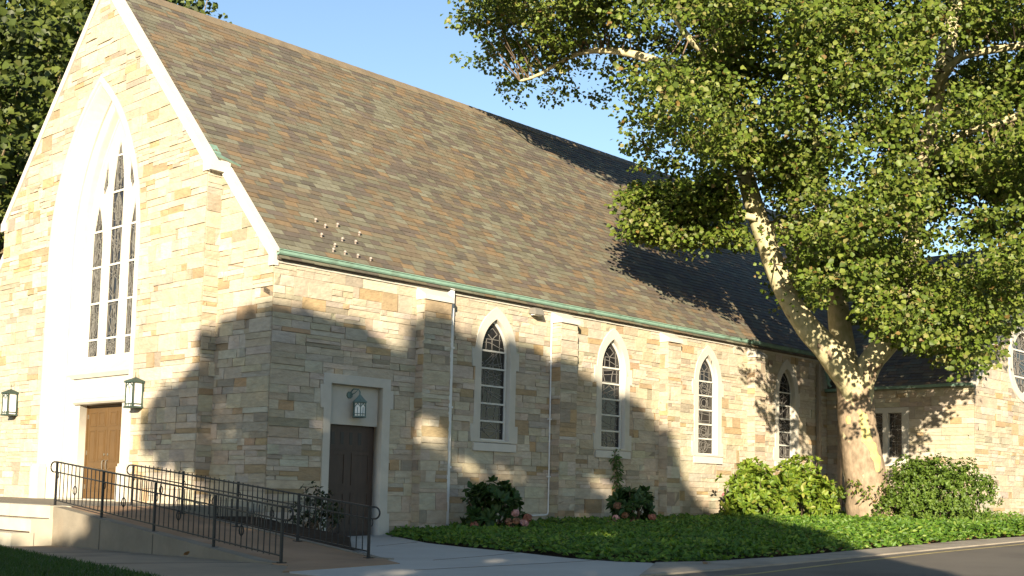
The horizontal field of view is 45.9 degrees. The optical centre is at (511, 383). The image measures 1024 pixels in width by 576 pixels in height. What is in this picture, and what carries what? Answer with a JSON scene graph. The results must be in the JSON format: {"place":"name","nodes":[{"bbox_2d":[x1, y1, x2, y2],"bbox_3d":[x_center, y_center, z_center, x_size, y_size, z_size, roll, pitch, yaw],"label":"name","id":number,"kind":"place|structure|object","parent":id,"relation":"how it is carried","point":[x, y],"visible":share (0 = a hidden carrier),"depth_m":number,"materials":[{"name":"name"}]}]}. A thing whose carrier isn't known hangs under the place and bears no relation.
{"place":"outdoors","nodes":[
{"label":"outdoors","id":0,"kind":"place"},
{"bbox_2d":[0,545,163,575],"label":"lawn","id":1,"kind":"structure","parent":0,"point":[61,565],"depth_m":13.12,"materials":[{"name":"plant"}]},
{"bbox_2d":[6,0,1022,256],"label":"sky","id":2,"kind":"structure","parent":0,"point":[409,42],"materials":[{"name":"blue"}]},
{"bbox_2d":[352,534,1023,562],"bbox_3d":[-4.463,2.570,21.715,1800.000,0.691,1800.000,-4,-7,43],"label":"ground","id":3,"kind":"structure","parent":0,"point":[555,554],"depth_m":19.64,"materials":[{"name":"grey concrete"}]},
{"bbox_2d":[0,6,73,258],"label":"leafy tree","id":4,"kind":"object","parent":3,"relation":"on","point":[10,154],"visible":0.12,"depth_m":35.26,"materials":[{"name":"green plant"}]},
{"bbox_2d":[0,0,201,259],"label":"leafy tree","id":5,"kind":"object","parent":3,"relation":"on","point":[65,20],"visible":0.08,"depth_m":38.77,"materials":[{"name":"green plant"}]},
{"bbox_2d":[4,0,231,121],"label":"leafy tree","id":6,"kind":"object","parent":3,"relation":"on","point":[198,8],"visible":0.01,"depth_m":52.96,"materials":[{"name":"green plant"}]},
{"bbox_2d":[0,497,248,545],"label":"entrance steps","id":7,"kind":"structure","parent":3,"relation":"on","point":[26,521],"depth_m":19.14,"materials":[{"name":"concrete"}]},
{"bbox_2d":[5,546,309,575],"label":"walkway","id":8,"kind":"structure","parent":3,"relation":"on","point":[165,565],"depth_m":14.62,"materials":[{"name":"grey concrete"}]},
{"bbox_2d":[91,562,249,563],"bbox_3d":[-4.367,2.171,14.623,2.396,0.010,0.020,4,-6,-24],"label":"pavement joint","id":9,"kind":"object","parent":8,"relation":"on","point":[208,562],"visible":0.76,"depth_m":14.97,"materials":[{"name":"grey concrete"}]},
{"bbox_2d":[49,505,393,563],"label":"concrete ramp","id":10,"kind":"structure","parent":3,"relation":"on","point":[78,527],"depth_m":17.30,"materials":[{"name":"beige concrete"}]},
{"bbox_2d":[50,461,293,562],"bbox_3d":[-5.019,1.716,16.996,6.465,1.265,0.100,-4,-7,43],"label":"handrail","id":11,"kind":"object","parent":10,"relation":"on","point":[215,513],"visible":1,"depth_m":16.67,"materials":[{"name":"black metal"}]},
{"bbox_2d":[126,464,380,557],"bbox_3d":[-4.217,1.868,18.514,6.755,1.262,0.100,-4,-7,43],"label":"handrail","id":12,"kind":"object","parent":10,"relation":"on","point":[298,505],"visible":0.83,"depth_m":17.97,"materials":[{"name":"black metal"}]},
{"bbox_2d":[210,516,351,549],"bbox_3d":[-2.976,2.695,19.731,5.130,0.900,3.176,-4,-7,43],"label":"mulch bed","id":13,"kind":"object","parent":3,"relation":"on","point":[329,536],"visible":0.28,"depth_m":20.13,"materials":[{"name":"soil"}]},
{"bbox_2d":[288,480,343,531],"bbox_3d":[-3.445,2.273,21.589,0.794,1.109,1.178,-4,-7,43],"label":"rose bush","id":14,"kind":"object","parent":13,"relation":"on","point":[324,506],"visible":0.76,"depth_m":21.58,"materials":[{"name":"green plant"}]},
{"bbox_2d":[272,558,399,572],"bbox_3d":[-2.821,2.382,16.459,1.913,0.065,6.015,3,-5,-19],"label":"landing","id":15,"kind":"object","parent":3,"relation":"on","point":[314,565],"visible":0.38,"depth_m":14.91,"materials":[{"name":"grey concrete"}]},
{"bbox_2d":[289,535,653,575],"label":"concrete apron","id":16,"kind":"object","parent":3,"relation":"on","point":[414,558],"visible":0.85,"depth_m":15.79,"materials":[{"name":"grey concrete"}]},
{"bbox_2d":[437,552,519,559],"bbox_3d":[-0.425,2.495,17.539,0.020,0.020,2.816,-1,-6,27],"label":"pavement joint","id":17,"kind":"object","parent":16,"relation":"on","point":[479,556],"visible":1,"depth_m":17.40,"materials":[{"name":"grey concrete"}]},
{"bbox_2d":[421,559,606,569],"bbox_3d":[0.155,2.350,15.757,0.020,0.018,4.111,-3,-7,39],"label":"pavement joint","id":18,"kind":"object","parent":16,"relation":"on","point":[505,565],"visible":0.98,"depth_m":15.44,"materials":[{"name":"grey concrete"}]},
{"bbox_2d":[460,475,531,526],"bbox_3d":[-0.348,2.472,24.316,1.433,1.278,1.366,2,-5,-4],"label":"hydrangea","id":19,"kind":"object","parent":3,"relation":"on","point":[483,507],"visible":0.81,"depth_m":24.05,"materials":[{"name":"green plant"}]},
{"bbox_2d":[0,0,1023,535],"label":"stone church","id":20,"kind":"structure","parent":3,"relation":"on","point":[250,256],"depth_m":27.10,"materials":[{"name":"stone"}]},
{"bbox_2d":[0,385,18,415],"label":"wall lantern","id":21,"kind":"object","parent":20,"relation":"attached to","point":[9,402],"depth_m":28.10,"materials":[{"name":"white glass"}]},
{"bbox_2d":[84,407,108,497],"bbox_3d":[-9.172,1.514,26.612,0.890,2.000,0.111,-4,-7,43],"label":"door","id":22,"kind":"structure","parent":20,"relation":"in","point":[96,452],"depth_m":26.62,"materials":[{"name":"wood"}]},
{"bbox_2d":[66,121,135,379],"bbox_3d":[-8.816,-3.029,26.634,3.500,5.878,0.335,-4,-7,43],"label":"gable window","id":23,"kind":"structure","parent":20,"relation":"in","point":[113,232],"depth_m":26.76,"materials":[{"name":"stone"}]},
{"bbox_2d":[104,406,121,498],"bbox_3d":[-8.517,1.473,25.994,0.890,2.000,0.112,-4,-7,43],"label":"door","id":24,"kind":"structure","parent":20,"relation":"in","point":[115,412],"depth_m":26.12,"materials":[{"name":"wood"}]},
{"bbox_2d":[123,375,144,408],"bbox_3d":[-7.596,0.126,24.289,0.340,0.730,0.275,-4,-7,43],"label":"wall lantern","id":25,"kind":"object","parent":20,"relation":"attached to","point":[134,388],"depth_m":24.21,"materials":[{"name":"white glass"}]},
{"bbox_2d":[327,424,373,535],"bbox_3d":[-3.182,1.888,23.376,0.124,2.190,1.290,-4,-7,43],"label":"side door","id":26,"kind":"structure","parent":20,"relation":"in","point":[351,447],"depth_m":23.46,"materials":[{"name":"brown wood"}]},
{"bbox_2d":[346,388,366,417],"bbox_3d":[-2.969,0.371,23.357,0.319,0.566,0.346,-4,-7,43],"label":"wall lantern","id":27,"kind":"object","parent":20,"relation":"attached to","point":[359,405],"depth_m":23.27,"materials":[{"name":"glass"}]},
{"bbox_2d":[480,321,506,440],"bbox_3d":[-0.452,-0.084,26.292,0.052,2.655,0.910,-4,-7,43],"label":"window","id":28,"kind":"structure","parent":20,"relation":"in","point":[494,354],"depth_m":26.34,"materials":[{"name":"grey glass"}]},
{"bbox_2d":[529,308,544,315],"bbox_3d":[0.550,-1.614,27.114,0.260,0.167,0.300,-4,-7,43],"label":"floodlight","id":29,"kind":"object","parent":20,"relation":"attached to","point":[536,311],"visible":1,"depth_m":27.03,"materials":[{"name":"grey metal"}]},
{"bbox_2d":[601,342,620,448],"bbox_3d":[2.350,0.241,29.240,0.052,2.655,0.910,-4,-7,43],"label":"window","id":30,"kind":"structure","parent":20,"relation":"in","point":[611,366],"depth_m":29.30,"materials":[{"name":"grey glass"}]},
{"bbox_2d":[608,449,625,508],"bbox_3d":[2.575,2.328,28.932,0.280,1.558,0.620,-4,-7,43],"label":"climbing vine","id":31,"kind":"object","parent":20,"relation":"attached to","point":[615,465],"visible":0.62,"depth_m":28.96,"materials":[{"name":"green plant"}]},
{"bbox_2d":[698,358,713,454],"bbox_3d":[5.104,0.561,32.137,0.052,2.655,0.910,-4,-7,43],"label":"window","id":32,"kind":"structure","parent":20,"relation":"in","point":[705,423],"depth_m":32.22,"materials":[{"name":"grey glass"}]},
{"bbox_2d":[779,371,791,459],"bbox_3d":[7.859,0.881,35.034,0.052,2.655,0.910,-4,-7,43],"label":"window","id":33,"kind":"structure","parent":20,"relation":"in","point":[785,396],"depth_m":35.12,"materials":[{"name":"black glass"}]},
{"bbox_2d":[876,413,882,454],"bbox_3d":[10.805,1.498,35.542,0.348,1.385,0.040,-4,-7,43],"label":"window","id":34,"kind":"structure","parent":20,"relation":"in","point":[878,416],"depth_m":35.54,"materials":[{"name":"black glass"}]},
{"bbox_2d":[889,413,901,457],"bbox_3d":[11.197,1.474,35.172,0.448,1.385,0.040,-4,-7,43],"label":"window","id":35,"kind":"structure","parent":20,"relation":"in","point":[895,419],"depth_m":35.20,"materials":[{"name":"black glass"}]},
{"bbox_2d":[1013,334,1023,393],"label":"rose window","id":36,"kind":"structure","parent":20,"relation":"in","point":[1018,351],"depth_m":36.39,"materials":[{"name":"grey glass"}]},
{"bbox_2d":[184,533,988,563],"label":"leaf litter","id":37,"kind":"object","parent":3,"relation":"on","point":[187,553],"visible":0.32,"depth_m":20.07,"materials":[{"name":"brown plant"}]},
{"bbox_2d":[605,485,656,521],"bbox_3d":[2.608,2.776,26.828,1.217,1.080,1.367,1,-5,-1],"label":"hydrangea","id":38,"kind":"object","parent":3,"relation":"on","point":[632,500],"visible":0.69,"depth_m":26.55,"materials":[{"name":"green plant"}]},
{"bbox_2d":[385,509,1023,561],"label":"ground cover","id":39,"kind":"object","parent":3,"relation":"on","point":[686,536],"visible":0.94,"depth_m":21.99,"materials":[{"name":"green plant"}]},
{"bbox_2d":[440,0,1023,516],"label":"sycamore tree","id":40,"kind":"object","parent":3,"relation":"on","point":[854,246],"visible":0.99,"depth_m":28.35,"materials":[{"name":"green plant"}]},
{"bbox_2d":[715,456,801,516],"bbox_3d":[6.257,2.759,30.936,2.576,1.828,1.752,5,-6,-35],"label":"rhododendron","id":41,"kind":"object","parent":3,"relation":"on","point":[754,484],"visible":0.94,"depth_m":30.49,"materials":[{"name":"green plant"}]},
{"bbox_2d":[772,454,845,516],"bbox_3d":[7.691,2.784,31.735,1.887,1.934,2.729,-4,-7,43],"label":"rhododendron","id":42,"kind":"object","parent":3,"relation":"on","point":[811,485],"visible":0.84,"depth_m":31.37,"materials":[{"name":"green plant"}]},
{"bbox_2d":[639,537,1023,575],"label":"curb strip","id":43,"kind":"object","parent":3,"relation":"on","point":[662,568],"visible":0.94,"depth_m":17.66,"materials":[{"name":"concrete"}]},
{"bbox_2d":[871,450,1003,519],"bbox_3d":[10.917,2.722,31.141,3.210,2.050,3.251,-4,-7,43],"label":"evergreen shrub","id":44,"kind":"object","parent":3,"relation":"on","point":[910,499],"visible":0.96,"depth_m":30.56,"materials":[{"name":"green plant"}]},
{"bbox_2d":[955,516,1019,535],"bbox_3d":[11.067,3.256,27.821,2.864,0.458,2.031,3,-5,-15],"label":"grass clump","id":45,"kind":"object","parent":3,"relation":"on","point":[990,520],"visible":0.19,"depth_m":27.52,"materials":[{"name":"green plant"}]},
{"bbox_2d":[660,542,1023,575],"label":"road","id":46,"kind":"structure","parent":0,"point":[1003,560],"depth_m":16.67,"materials":[{"name":"grey asphalt"}]},
{"bbox_2d":[727,544,1021,575],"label":"road line","id":47,"kind":"object","parent":46,"relation":"on","point":[862,560],"visible":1,"depth_m":17.48,"materials":[{"name":"white paint"}]}
]}

